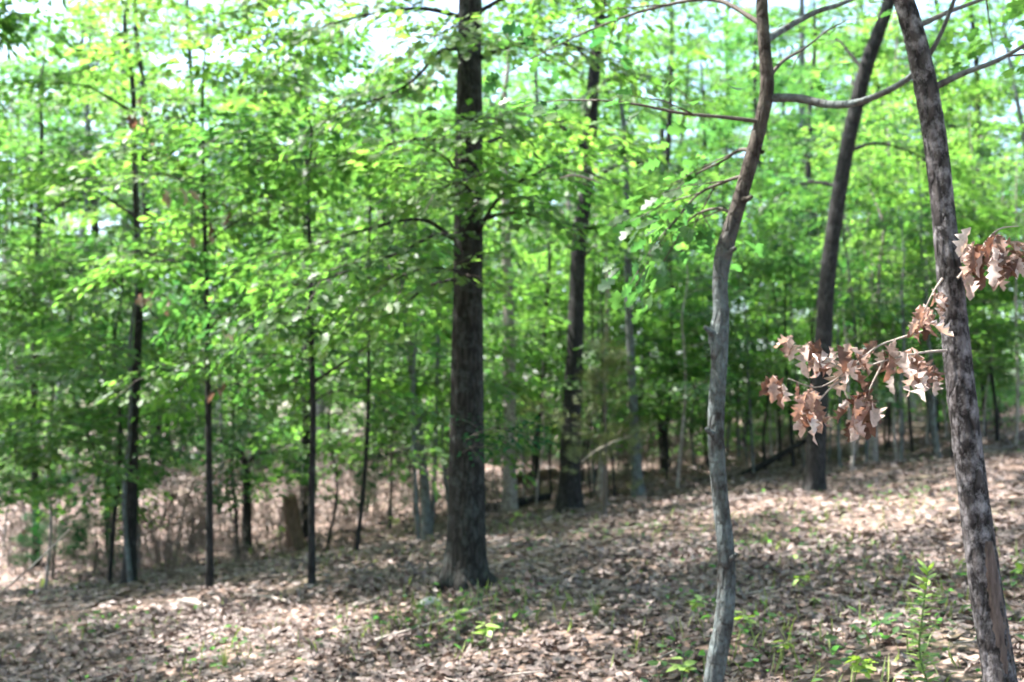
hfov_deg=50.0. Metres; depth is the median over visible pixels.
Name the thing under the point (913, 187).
understory tree
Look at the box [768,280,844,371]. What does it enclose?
understory tree
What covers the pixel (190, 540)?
dead brush
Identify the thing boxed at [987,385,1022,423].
dead brush
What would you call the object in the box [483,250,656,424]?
understory tree
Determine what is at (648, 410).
understory tree
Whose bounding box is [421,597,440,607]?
wood chunk
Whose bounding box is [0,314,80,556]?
thin sapling
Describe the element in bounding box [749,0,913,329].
woodland tree
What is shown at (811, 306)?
understory tree
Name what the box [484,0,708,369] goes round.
woodland tree
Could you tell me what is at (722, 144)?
woodland tree
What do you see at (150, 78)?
woodland tree
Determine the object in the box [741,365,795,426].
understory shrub
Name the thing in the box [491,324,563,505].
thin sapling
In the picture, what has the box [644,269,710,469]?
thin sapling
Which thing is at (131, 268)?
woodland tree
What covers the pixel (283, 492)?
dead brush
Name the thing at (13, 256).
woodland tree
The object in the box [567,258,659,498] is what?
thin sapling
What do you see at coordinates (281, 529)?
seedling
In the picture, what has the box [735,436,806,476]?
leaning log
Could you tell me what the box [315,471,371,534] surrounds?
dead brush
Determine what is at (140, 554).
dead brush
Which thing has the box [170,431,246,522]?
dead brush
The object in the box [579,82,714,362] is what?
woodland tree
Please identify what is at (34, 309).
understory tree
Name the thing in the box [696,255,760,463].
thin sapling
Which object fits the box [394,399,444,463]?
understory shrub
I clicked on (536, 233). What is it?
young tree
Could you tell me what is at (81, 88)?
young tree
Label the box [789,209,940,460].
understory tree
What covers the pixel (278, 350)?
woodland tree
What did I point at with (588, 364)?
understory tree
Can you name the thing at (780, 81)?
woodland tree
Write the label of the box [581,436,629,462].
dead stick
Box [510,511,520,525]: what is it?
seedling
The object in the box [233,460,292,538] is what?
dead brush
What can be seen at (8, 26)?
woodland tree
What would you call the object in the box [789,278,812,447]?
thin sapling
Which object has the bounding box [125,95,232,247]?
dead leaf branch
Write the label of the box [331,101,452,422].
woodland tree
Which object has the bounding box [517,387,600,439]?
leafy sprig
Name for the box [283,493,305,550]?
rotten stump
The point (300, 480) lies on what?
dead brush
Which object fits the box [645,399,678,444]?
understory shrub
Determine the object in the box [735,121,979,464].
understory tree
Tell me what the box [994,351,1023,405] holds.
understory shrub
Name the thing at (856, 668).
seedling
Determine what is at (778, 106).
woodland tree
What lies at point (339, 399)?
understory tree
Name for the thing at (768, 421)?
understory shrub
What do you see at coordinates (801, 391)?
thin sapling
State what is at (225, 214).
woodland tree
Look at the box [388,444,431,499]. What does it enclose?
dead brush
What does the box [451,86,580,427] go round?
woodland tree
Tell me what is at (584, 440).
thin sapling
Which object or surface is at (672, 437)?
dead brush
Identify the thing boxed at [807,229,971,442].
understory tree
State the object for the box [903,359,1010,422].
understory shrub
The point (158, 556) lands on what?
dead brush
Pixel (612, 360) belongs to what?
cedar bush
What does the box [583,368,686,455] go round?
understory shrub
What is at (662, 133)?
woodland tree
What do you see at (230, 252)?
woodland tree
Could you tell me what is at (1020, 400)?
understory shrub
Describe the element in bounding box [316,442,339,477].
dead brush
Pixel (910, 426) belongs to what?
thin sapling
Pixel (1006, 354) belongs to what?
understory tree
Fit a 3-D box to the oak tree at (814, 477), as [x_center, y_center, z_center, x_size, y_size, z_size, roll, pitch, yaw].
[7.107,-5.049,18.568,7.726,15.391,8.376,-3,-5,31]
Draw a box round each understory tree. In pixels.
[0,106,296,582]
[0,224,202,589]
[0,224,255,581]
[0,232,118,513]
[0,332,69,481]
[22,264,244,571]
[22,295,132,482]
[124,343,202,468]
[132,304,230,473]
[139,277,349,561]
[162,278,277,460]
[170,341,235,451]
[194,331,291,446]
[196,343,260,459]
[201,201,450,550]
[213,57,488,551]
[223,312,303,453]
[267,76,541,539]
[293,148,590,532]
[316,337,360,432]
[324,328,398,417]
[328,190,548,510]
[343,163,569,468]
[350,257,531,484]
[380,275,490,445]
[409,228,532,477]
[411,210,560,450]
[416,219,568,475]
[483,194,702,499]
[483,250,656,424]
[483,255,600,480]
[484,249,662,493]
[487,223,674,482]
[493,216,710,493]
[535,290,618,454]
[548,313,624,447]
[581,241,779,487]
[583,223,712,432]
[585,238,703,455]
[609,156,821,424]
[609,218,796,467]
[638,292,728,445]
[645,303,768,403]
[647,220,845,473]
[650,170,809,457]
[672,226,851,461]
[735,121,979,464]
[740,296,804,392]
[750,231,876,420]
[768,119,988,447]
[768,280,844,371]
[780,213,920,391]
[784,169,932,429]
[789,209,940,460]
[803,146,1023,453]
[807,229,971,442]
[833,220,997,434]
[840,229,920,407]
[856,102,1023,437]
[856,115,1023,401]
[856,153,1023,440]
[890,149,1023,446]
[932,183,1023,416]
[964,195,1023,389]
[972,281,1022,397]
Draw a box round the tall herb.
[900,559,942,681]
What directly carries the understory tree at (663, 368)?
on the ground at (946, 663)
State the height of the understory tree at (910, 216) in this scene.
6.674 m
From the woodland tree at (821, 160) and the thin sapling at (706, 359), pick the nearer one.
the thin sapling at (706, 359)
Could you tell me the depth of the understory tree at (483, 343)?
30.14 m
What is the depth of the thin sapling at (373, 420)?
26.80 m
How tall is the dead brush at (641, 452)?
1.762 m
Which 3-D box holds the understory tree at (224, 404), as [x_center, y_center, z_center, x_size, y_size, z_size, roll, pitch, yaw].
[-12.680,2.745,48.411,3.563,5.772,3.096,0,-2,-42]
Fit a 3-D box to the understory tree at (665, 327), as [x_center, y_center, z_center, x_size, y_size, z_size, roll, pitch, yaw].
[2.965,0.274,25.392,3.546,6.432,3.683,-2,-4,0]
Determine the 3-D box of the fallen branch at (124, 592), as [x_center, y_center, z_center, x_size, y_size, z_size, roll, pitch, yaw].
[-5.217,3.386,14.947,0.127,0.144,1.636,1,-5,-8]
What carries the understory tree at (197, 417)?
on the ground at (946, 663)
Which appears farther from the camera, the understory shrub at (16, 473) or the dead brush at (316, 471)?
the understory shrub at (16, 473)
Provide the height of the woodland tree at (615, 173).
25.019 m
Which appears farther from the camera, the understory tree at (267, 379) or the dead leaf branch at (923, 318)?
the understory tree at (267, 379)
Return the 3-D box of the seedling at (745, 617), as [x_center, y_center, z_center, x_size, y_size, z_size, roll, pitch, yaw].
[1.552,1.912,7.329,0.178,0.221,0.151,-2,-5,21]
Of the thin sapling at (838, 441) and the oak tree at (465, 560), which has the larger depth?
the thin sapling at (838, 441)
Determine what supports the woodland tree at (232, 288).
on the ground at (946, 663)
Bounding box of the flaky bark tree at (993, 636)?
[892,0,1023,681]
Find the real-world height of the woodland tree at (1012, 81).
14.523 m
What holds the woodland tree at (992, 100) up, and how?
on the ground at (946, 663)
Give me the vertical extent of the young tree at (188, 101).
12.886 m
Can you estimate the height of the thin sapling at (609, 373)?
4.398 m
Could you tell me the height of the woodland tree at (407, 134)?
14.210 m
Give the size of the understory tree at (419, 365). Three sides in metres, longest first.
7.486 x 5.543 x 5.530 m
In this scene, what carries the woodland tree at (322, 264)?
on the ground at (946, 663)
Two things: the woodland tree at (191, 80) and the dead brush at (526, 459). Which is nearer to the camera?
the dead brush at (526, 459)
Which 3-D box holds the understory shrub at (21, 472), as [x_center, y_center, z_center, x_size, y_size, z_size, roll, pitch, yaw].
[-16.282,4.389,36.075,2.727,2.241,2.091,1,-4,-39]
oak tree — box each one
[189,0,725,594]
[488,0,730,512]
[735,0,1003,492]
[822,11,1022,432]
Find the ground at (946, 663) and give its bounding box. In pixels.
[0,375,1023,681]
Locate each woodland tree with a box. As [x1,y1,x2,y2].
[0,0,157,261]
[0,0,212,482]
[0,0,213,478]
[0,5,109,478]
[0,89,99,475]
[0,92,80,482]
[0,92,120,470]
[0,93,119,473]
[0,101,42,421]
[2,113,126,476]
[8,0,258,480]
[8,6,218,466]
[43,65,213,461]
[46,120,226,461]
[52,0,299,458]
[99,136,203,456]
[110,100,249,425]
[125,41,298,459]
[155,95,320,453]
[156,58,338,455]
[169,143,285,435]
[197,63,332,446]
[212,6,389,403]
[213,59,411,451]
[216,55,371,361]
[227,74,359,434]
[238,77,410,461]
[253,113,390,443]
[267,196,346,444]
[293,47,491,445]
[316,78,487,423]
[316,99,499,452]
[329,72,449,434]
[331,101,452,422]
[349,51,525,441]
[364,104,451,357]
[378,15,563,377]
[385,52,558,456]
[395,68,499,356]
[424,118,565,415]
[430,10,644,355]
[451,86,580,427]
[483,95,615,397]
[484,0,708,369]
[486,75,607,308]
[490,27,648,424]
[494,73,647,443]
[521,154,638,341]
[527,0,825,469]
[530,104,656,363]
[575,1,748,420]
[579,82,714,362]
[589,102,742,397]
[597,10,771,433]
[630,33,806,428]
[633,0,834,341]
[657,10,865,447]
[672,0,903,405]
[686,40,847,367]
[688,5,897,409]
[697,0,915,425]
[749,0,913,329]
[761,0,1021,400]
[762,52,900,349]
[763,54,908,322]
[765,0,910,391]
[775,84,909,328]
[785,6,973,411]
[822,62,912,299]
[840,0,1023,395]
[861,100,1017,389]
[867,0,1023,237]
[867,0,1023,390]
[903,0,1023,339]
[907,65,1023,348]
[911,96,1012,303]
[935,118,1021,340]
[939,0,1023,58]
[987,87,1023,346]
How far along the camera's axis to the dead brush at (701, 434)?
32.08 m
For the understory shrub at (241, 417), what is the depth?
36.04 m
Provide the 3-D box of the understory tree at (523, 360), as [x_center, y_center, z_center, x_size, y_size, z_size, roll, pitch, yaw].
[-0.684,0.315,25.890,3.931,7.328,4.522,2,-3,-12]
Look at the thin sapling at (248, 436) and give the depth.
26.06 m
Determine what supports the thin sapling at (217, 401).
on the ground at (946, 663)
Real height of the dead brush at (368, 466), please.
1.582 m
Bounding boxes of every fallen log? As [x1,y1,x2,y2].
[486,493,551,510]
[517,468,557,483]
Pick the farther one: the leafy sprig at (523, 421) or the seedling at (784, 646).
the leafy sprig at (523, 421)
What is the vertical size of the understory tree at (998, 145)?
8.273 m
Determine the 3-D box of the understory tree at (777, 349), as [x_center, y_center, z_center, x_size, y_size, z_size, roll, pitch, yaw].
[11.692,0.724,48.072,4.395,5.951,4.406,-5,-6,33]
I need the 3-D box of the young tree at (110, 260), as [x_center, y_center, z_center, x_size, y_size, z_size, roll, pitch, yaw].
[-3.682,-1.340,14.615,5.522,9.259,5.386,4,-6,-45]
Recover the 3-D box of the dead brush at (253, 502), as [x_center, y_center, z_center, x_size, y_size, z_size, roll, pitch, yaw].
[-6.004,3.418,25.188,1.993,2.055,1.544,-1,-6,-16]
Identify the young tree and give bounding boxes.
[0,0,314,583]
[0,6,172,566]
[0,137,230,556]
[8,0,406,588]
[101,0,558,583]
[187,32,414,538]
[258,0,555,539]
[430,150,662,494]
[494,0,647,495]
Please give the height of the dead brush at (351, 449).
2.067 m
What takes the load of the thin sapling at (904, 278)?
on the ground at (946, 663)
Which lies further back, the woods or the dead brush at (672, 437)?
the woods
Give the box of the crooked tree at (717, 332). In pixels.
[483,0,955,681]
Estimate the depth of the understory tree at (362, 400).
50.95 m
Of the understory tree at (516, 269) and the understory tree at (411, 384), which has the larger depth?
the understory tree at (516, 269)
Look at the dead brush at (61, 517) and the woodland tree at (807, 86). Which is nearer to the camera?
the dead brush at (61, 517)
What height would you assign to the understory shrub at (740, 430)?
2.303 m
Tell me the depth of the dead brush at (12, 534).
23.49 m
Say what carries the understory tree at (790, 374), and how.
on the ground at (946, 663)
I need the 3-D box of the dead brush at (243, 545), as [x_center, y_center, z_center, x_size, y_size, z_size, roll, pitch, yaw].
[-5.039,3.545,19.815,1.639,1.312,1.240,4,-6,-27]
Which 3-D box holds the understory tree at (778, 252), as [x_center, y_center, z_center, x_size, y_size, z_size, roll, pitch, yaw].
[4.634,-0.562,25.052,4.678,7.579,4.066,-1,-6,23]
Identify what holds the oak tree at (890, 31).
on the ground at (946, 663)
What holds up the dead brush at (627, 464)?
on the ground at (946, 663)
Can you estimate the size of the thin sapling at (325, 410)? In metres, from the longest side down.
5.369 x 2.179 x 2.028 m
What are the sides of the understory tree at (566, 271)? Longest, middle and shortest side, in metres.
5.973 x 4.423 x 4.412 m
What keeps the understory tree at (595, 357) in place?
on the ground at (946, 663)
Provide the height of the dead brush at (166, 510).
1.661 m
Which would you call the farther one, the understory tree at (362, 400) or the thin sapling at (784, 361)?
the understory tree at (362, 400)
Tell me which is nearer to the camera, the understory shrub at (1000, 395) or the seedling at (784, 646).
the seedling at (784, 646)
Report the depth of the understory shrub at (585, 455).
32.86 m
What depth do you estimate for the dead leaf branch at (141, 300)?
14.60 m
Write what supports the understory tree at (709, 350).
on the ground at (946, 663)
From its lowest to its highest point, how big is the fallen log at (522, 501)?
0.387 m
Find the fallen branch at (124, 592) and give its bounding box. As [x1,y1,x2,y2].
[118,584,143,595]
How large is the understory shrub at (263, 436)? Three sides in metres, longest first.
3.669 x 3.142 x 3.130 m
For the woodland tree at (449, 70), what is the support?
on the ground at (946, 663)
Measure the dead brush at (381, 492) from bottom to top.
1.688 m
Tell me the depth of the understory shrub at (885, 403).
37.03 m
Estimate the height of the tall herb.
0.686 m
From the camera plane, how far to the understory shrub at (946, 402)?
32.95 m
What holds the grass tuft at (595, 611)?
on the ground at (946, 663)
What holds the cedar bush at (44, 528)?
on the ground at (946, 663)
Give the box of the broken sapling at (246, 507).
[217,439,295,552]
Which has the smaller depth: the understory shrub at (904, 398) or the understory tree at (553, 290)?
the understory tree at (553, 290)
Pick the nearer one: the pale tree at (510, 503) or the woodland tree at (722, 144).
the pale tree at (510, 503)
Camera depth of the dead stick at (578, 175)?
8.58 m
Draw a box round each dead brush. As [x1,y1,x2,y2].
[0,491,52,547]
[0,497,43,567]
[0,501,67,574]
[5,483,94,541]
[13,475,30,515]
[45,503,96,562]
[55,445,110,508]
[55,465,111,526]
[70,467,148,536]
[72,522,121,569]
[85,473,165,548]
[99,479,182,579]
[139,435,205,526]
[139,499,190,568]
[140,451,247,569]
[142,488,194,558]
[148,471,224,540]
[159,455,235,542]
[162,458,232,551]
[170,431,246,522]
[175,433,250,491]
[181,496,262,555]
[187,501,281,562]
[212,443,292,530]
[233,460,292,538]
[253,461,328,545]
[260,474,327,524]
[270,439,328,519]
[275,443,329,498]
[299,431,354,486]
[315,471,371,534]
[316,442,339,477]
[322,424,398,514]
[324,413,394,480]
[347,457,411,520]
[355,448,383,487]
[387,445,442,508]
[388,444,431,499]
[411,452,447,520]
[485,459,519,516]
[516,440,533,472]
[600,416,660,480]
[608,431,653,473]
[612,416,668,477]
[640,399,679,462]
[654,414,701,474]
[669,398,698,454]
[669,427,698,462]
[687,391,726,453]
[756,404,795,448]
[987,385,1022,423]
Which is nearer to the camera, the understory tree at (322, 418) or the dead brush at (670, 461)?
the understory tree at (322, 418)
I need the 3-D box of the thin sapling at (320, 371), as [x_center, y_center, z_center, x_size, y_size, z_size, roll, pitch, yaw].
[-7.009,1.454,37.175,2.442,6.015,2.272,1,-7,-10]
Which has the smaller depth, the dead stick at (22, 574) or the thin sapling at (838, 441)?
the dead stick at (22, 574)
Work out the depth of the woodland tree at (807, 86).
40.65 m
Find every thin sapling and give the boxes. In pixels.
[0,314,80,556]
[0,352,58,560]
[46,403,77,504]
[152,344,202,503]
[182,338,239,483]
[186,290,251,514]
[199,331,279,520]
[213,381,241,483]
[217,396,268,457]
[228,356,252,476]
[282,319,334,412]
[288,318,352,465]
[336,402,358,456]
[364,325,410,501]
[371,396,447,515]
[484,272,557,493]
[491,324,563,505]
[495,351,552,495]
[536,318,611,461]
[545,329,616,482]
[562,325,643,491]
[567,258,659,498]
[595,394,609,476]
[614,360,651,469]
[640,368,646,457]
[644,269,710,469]
[648,204,745,481]
[677,249,708,465]
[695,219,760,467]
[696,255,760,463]
[697,287,741,456]
[727,295,783,452]
[732,208,857,466]
[733,284,799,466]
[735,302,803,468]
[742,274,854,469]
[750,264,820,394]
[753,277,816,456]
[775,303,842,392]
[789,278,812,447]
[790,216,873,389]
[793,306,885,472]
[795,253,859,330]
[798,230,899,381]
[816,214,906,463]
[831,306,863,467]
[835,216,905,461]
[835,240,908,453]
[857,304,943,459]
[861,289,898,451]
[864,291,943,451]
[874,248,1019,458]
[886,267,995,357]
[912,281,981,444]
[914,255,1004,459]
[937,334,976,437]
[938,395,939,425]
[970,233,1023,366]
[982,196,1023,441]
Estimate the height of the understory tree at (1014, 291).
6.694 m
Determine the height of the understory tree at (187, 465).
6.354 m
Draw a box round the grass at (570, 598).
[2,489,1023,681]
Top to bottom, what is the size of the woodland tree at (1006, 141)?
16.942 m
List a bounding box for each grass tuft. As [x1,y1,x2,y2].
[215,645,234,670]
[411,595,423,612]
[584,589,604,616]
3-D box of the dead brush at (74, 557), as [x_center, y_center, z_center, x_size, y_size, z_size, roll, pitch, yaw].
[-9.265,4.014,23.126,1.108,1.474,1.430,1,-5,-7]
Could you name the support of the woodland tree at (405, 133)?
on the ground at (946, 663)
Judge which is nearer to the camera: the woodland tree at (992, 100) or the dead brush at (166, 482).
the dead brush at (166, 482)
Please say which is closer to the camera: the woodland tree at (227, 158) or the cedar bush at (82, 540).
the cedar bush at (82, 540)
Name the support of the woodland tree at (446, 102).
on the ground at (946, 663)
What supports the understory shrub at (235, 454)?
on the ground at (946, 663)
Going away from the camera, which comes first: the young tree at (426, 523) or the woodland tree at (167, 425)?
the young tree at (426, 523)
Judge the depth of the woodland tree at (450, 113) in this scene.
37.23 m
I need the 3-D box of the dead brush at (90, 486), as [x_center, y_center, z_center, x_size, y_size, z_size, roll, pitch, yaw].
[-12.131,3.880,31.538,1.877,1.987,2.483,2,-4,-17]
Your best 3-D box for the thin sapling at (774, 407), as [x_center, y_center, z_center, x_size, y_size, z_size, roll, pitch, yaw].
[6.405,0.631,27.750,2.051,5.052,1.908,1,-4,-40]
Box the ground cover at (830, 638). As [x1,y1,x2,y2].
[0,436,1023,681]
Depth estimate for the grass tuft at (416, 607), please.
9.85 m
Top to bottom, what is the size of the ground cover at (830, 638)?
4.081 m
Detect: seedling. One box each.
[272,527,284,546]
[387,517,399,524]
[441,608,469,641]
[471,622,498,647]
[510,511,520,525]
[666,657,696,681]
[687,594,707,612]
[734,611,756,632]
[770,640,794,659]
[792,575,808,593]
[844,655,878,681]
[1010,560,1022,579]
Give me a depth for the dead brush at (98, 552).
22.12 m
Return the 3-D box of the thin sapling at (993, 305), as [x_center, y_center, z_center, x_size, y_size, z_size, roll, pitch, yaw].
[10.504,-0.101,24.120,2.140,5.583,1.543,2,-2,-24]
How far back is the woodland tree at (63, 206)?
51.10 m
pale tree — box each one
[408,0,612,511]
[522,122,726,496]
[788,88,1023,461]
[798,73,972,454]
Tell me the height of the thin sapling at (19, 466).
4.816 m
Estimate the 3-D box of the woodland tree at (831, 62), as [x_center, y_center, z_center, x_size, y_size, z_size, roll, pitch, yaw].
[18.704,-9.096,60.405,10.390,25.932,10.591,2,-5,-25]
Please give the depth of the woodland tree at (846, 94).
64.99 m
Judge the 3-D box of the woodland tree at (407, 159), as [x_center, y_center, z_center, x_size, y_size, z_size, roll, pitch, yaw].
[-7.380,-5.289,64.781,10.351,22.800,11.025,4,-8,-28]
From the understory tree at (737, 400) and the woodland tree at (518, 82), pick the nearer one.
the understory tree at (737, 400)
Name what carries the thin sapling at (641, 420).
on the ground at (946, 663)
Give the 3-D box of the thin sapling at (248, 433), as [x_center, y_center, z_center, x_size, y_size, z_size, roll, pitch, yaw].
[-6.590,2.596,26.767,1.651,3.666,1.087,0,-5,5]
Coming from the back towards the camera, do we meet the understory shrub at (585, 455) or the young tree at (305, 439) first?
the understory shrub at (585, 455)
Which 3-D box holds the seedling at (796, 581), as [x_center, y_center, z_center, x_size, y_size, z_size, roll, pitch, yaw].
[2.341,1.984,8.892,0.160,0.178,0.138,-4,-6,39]
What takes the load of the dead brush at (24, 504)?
on the ground at (946, 663)
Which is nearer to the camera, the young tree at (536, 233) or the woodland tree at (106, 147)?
the young tree at (536, 233)
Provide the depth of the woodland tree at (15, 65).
46.86 m
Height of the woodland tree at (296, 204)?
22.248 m
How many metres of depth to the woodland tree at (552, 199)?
64.11 m
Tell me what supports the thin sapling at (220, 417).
on the ground at (946, 663)
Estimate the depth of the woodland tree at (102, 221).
59.97 m
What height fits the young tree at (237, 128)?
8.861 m
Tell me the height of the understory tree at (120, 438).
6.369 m
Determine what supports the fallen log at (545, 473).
on the ground at (946, 663)
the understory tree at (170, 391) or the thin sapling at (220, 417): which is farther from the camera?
the understory tree at (170, 391)
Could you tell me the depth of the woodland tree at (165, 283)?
59.49 m
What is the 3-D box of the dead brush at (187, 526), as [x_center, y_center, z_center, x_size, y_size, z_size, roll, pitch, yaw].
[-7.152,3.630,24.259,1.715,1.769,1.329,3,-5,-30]
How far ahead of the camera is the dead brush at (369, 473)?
24.61 m
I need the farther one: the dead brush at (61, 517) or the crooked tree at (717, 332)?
the dead brush at (61, 517)
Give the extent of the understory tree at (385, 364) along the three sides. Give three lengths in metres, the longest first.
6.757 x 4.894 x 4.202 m
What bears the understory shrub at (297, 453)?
on the ground at (946, 663)
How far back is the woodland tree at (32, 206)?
52.91 m
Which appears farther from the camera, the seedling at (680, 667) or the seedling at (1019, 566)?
the seedling at (1019, 566)
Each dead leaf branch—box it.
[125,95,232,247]
[134,291,172,315]
[206,329,232,402]
[759,330,947,443]
[907,278,953,344]
[952,226,1023,300]
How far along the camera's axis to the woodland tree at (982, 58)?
57.89 m
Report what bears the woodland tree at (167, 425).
on the ground at (946, 663)
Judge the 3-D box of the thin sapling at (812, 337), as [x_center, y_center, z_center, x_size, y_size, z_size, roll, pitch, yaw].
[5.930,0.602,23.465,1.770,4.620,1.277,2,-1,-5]
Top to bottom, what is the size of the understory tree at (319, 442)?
7.254 m
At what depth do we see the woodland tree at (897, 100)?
45.29 m
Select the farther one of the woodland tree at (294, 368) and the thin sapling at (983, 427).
the woodland tree at (294, 368)
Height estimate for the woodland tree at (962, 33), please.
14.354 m
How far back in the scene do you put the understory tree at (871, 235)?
41.24 m
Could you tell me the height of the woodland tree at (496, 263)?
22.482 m
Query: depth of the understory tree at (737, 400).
28.76 m
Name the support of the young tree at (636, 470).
on the ground at (946, 663)
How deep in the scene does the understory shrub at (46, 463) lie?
38.85 m
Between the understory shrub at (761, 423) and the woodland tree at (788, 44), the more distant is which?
the woodland tree at (788, 44)
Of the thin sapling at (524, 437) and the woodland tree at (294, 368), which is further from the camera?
the woodland tree at (294, 368)
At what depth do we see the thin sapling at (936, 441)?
21.50 m
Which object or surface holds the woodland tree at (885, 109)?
on the ground at (946, 663)
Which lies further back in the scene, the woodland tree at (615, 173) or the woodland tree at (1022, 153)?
the woodland tree at (615, 173)
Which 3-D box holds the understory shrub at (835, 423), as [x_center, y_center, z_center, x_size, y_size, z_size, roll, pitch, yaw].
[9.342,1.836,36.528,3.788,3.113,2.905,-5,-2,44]
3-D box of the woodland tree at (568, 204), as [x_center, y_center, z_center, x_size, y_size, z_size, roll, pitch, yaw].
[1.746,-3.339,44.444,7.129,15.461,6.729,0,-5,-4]
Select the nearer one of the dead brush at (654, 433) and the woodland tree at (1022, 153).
the dead brush at (654, 433)
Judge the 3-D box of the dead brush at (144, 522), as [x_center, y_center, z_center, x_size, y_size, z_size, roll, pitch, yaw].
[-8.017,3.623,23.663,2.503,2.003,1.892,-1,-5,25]
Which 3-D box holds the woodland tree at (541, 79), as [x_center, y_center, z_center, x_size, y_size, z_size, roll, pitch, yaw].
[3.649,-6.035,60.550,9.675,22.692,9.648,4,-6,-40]
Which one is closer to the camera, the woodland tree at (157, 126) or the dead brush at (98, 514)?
the dead brush at (98, 514)
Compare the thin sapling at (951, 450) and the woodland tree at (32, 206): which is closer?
the thin sapling at (951, 450)
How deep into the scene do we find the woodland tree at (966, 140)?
73.86 m
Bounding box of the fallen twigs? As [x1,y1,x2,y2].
[0,439,1023,681]
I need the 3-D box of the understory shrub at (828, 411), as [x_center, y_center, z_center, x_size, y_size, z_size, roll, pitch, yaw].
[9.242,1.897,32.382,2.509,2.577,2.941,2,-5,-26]
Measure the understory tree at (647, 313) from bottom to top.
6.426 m
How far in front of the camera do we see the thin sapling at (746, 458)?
26.34 m
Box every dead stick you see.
[0,528,69,593]
[559,174,602,184]
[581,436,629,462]
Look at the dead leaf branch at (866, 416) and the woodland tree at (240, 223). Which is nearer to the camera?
the dead leaf branch at (866, 416)
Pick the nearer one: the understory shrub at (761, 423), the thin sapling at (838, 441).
the thin sapling at (838, 441)
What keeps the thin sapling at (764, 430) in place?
on the ground at (946, 663)
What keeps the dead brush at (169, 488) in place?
on the ground at (946, 663)
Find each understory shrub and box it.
[0,418,84,490]
[0,421,80,486]
[0,446,55,499]
[170,389,267,468]
[193,424,265,480]
[212,394,292,463]
[226,402,300,472]
[251,407,316,479]
[272,397,337,454]
[316,388,408,467]
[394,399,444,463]
[484,396,556,456]
[544,399,625,461]
[544,402,599,452]
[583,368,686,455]
[594,393,677,443]
[644,382,735,458]
[645,371,742,443]
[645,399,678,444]
[651,377,743,449]
[673,380,743,444]
[674,382,768,452]
[724,378,794,437]
[733,382,834,445]
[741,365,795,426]
[741,368,808,444]
[752,354,843,431]
[787,365,844,438]
[829,366,911,419]
[850,389,922,412]
[881,384,943,415]
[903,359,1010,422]
[904,346,1021,423]
[919,365,1004,423]
[947,343,1023,431]
[978,352,1023,407]
[980,343,1023,397]
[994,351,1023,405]
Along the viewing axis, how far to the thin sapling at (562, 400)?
26.91 m
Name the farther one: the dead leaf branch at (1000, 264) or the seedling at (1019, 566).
the seedling at (1019, 566)
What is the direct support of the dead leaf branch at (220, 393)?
attached to the young tree at (110, 260)
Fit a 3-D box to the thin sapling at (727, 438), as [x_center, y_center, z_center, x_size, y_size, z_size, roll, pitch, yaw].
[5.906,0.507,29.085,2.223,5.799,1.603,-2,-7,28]
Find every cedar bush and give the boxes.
[5,471,98,578]
[62,505,122,574]
[345,393,431,527]
[561,330,644,514]
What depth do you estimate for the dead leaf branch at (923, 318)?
5.01 m
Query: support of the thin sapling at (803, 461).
on the ground at (946, 663)
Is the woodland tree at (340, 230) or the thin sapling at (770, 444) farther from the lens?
the woodland tree at (340, 230)
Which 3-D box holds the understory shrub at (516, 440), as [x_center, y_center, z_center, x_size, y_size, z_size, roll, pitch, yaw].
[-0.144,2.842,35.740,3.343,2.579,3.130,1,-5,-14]
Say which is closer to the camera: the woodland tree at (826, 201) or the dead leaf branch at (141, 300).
the dead leaf branch at (141, 300)
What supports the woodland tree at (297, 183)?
on the ground at (946, 663)
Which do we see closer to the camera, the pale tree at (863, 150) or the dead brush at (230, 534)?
the dead brush at (230, 534)
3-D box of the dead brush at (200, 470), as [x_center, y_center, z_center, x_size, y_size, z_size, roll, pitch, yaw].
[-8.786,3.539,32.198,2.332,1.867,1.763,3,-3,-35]
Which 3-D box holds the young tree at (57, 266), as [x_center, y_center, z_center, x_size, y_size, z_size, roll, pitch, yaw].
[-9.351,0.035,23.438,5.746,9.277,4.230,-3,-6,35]
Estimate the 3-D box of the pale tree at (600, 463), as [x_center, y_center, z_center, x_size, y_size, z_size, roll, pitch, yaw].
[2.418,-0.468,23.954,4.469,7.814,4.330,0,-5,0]
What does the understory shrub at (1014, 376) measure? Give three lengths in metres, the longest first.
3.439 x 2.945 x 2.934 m
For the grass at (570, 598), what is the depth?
8.93 m
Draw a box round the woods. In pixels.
[0,8,1023,462]
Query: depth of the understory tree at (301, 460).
20.49 m
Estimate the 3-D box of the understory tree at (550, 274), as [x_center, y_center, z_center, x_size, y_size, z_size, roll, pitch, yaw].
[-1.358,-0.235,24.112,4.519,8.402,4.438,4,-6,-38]
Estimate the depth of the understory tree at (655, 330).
32.27 m
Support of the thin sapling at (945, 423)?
on the ground at (946, 663)
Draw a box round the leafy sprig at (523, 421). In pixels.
[450,411,558,466]
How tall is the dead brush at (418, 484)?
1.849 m
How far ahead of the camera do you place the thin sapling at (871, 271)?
24.17 m
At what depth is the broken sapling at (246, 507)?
22.10 m
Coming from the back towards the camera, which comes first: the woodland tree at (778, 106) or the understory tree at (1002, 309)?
the woodland tree at (778, 106)
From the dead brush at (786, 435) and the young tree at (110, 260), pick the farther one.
the dead brush at (786, 435)
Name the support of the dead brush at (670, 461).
on the ground at (946, 663)
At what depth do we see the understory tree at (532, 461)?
27.36 m
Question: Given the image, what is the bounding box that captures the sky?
[0,0,1023,431]
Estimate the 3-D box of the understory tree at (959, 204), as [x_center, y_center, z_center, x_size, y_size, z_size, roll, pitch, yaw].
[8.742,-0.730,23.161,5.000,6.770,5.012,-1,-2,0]
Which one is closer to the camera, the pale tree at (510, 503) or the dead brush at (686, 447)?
the pale tree at (510, 503)
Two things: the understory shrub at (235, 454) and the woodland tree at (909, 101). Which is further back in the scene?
the woodland tree at (909, 101)

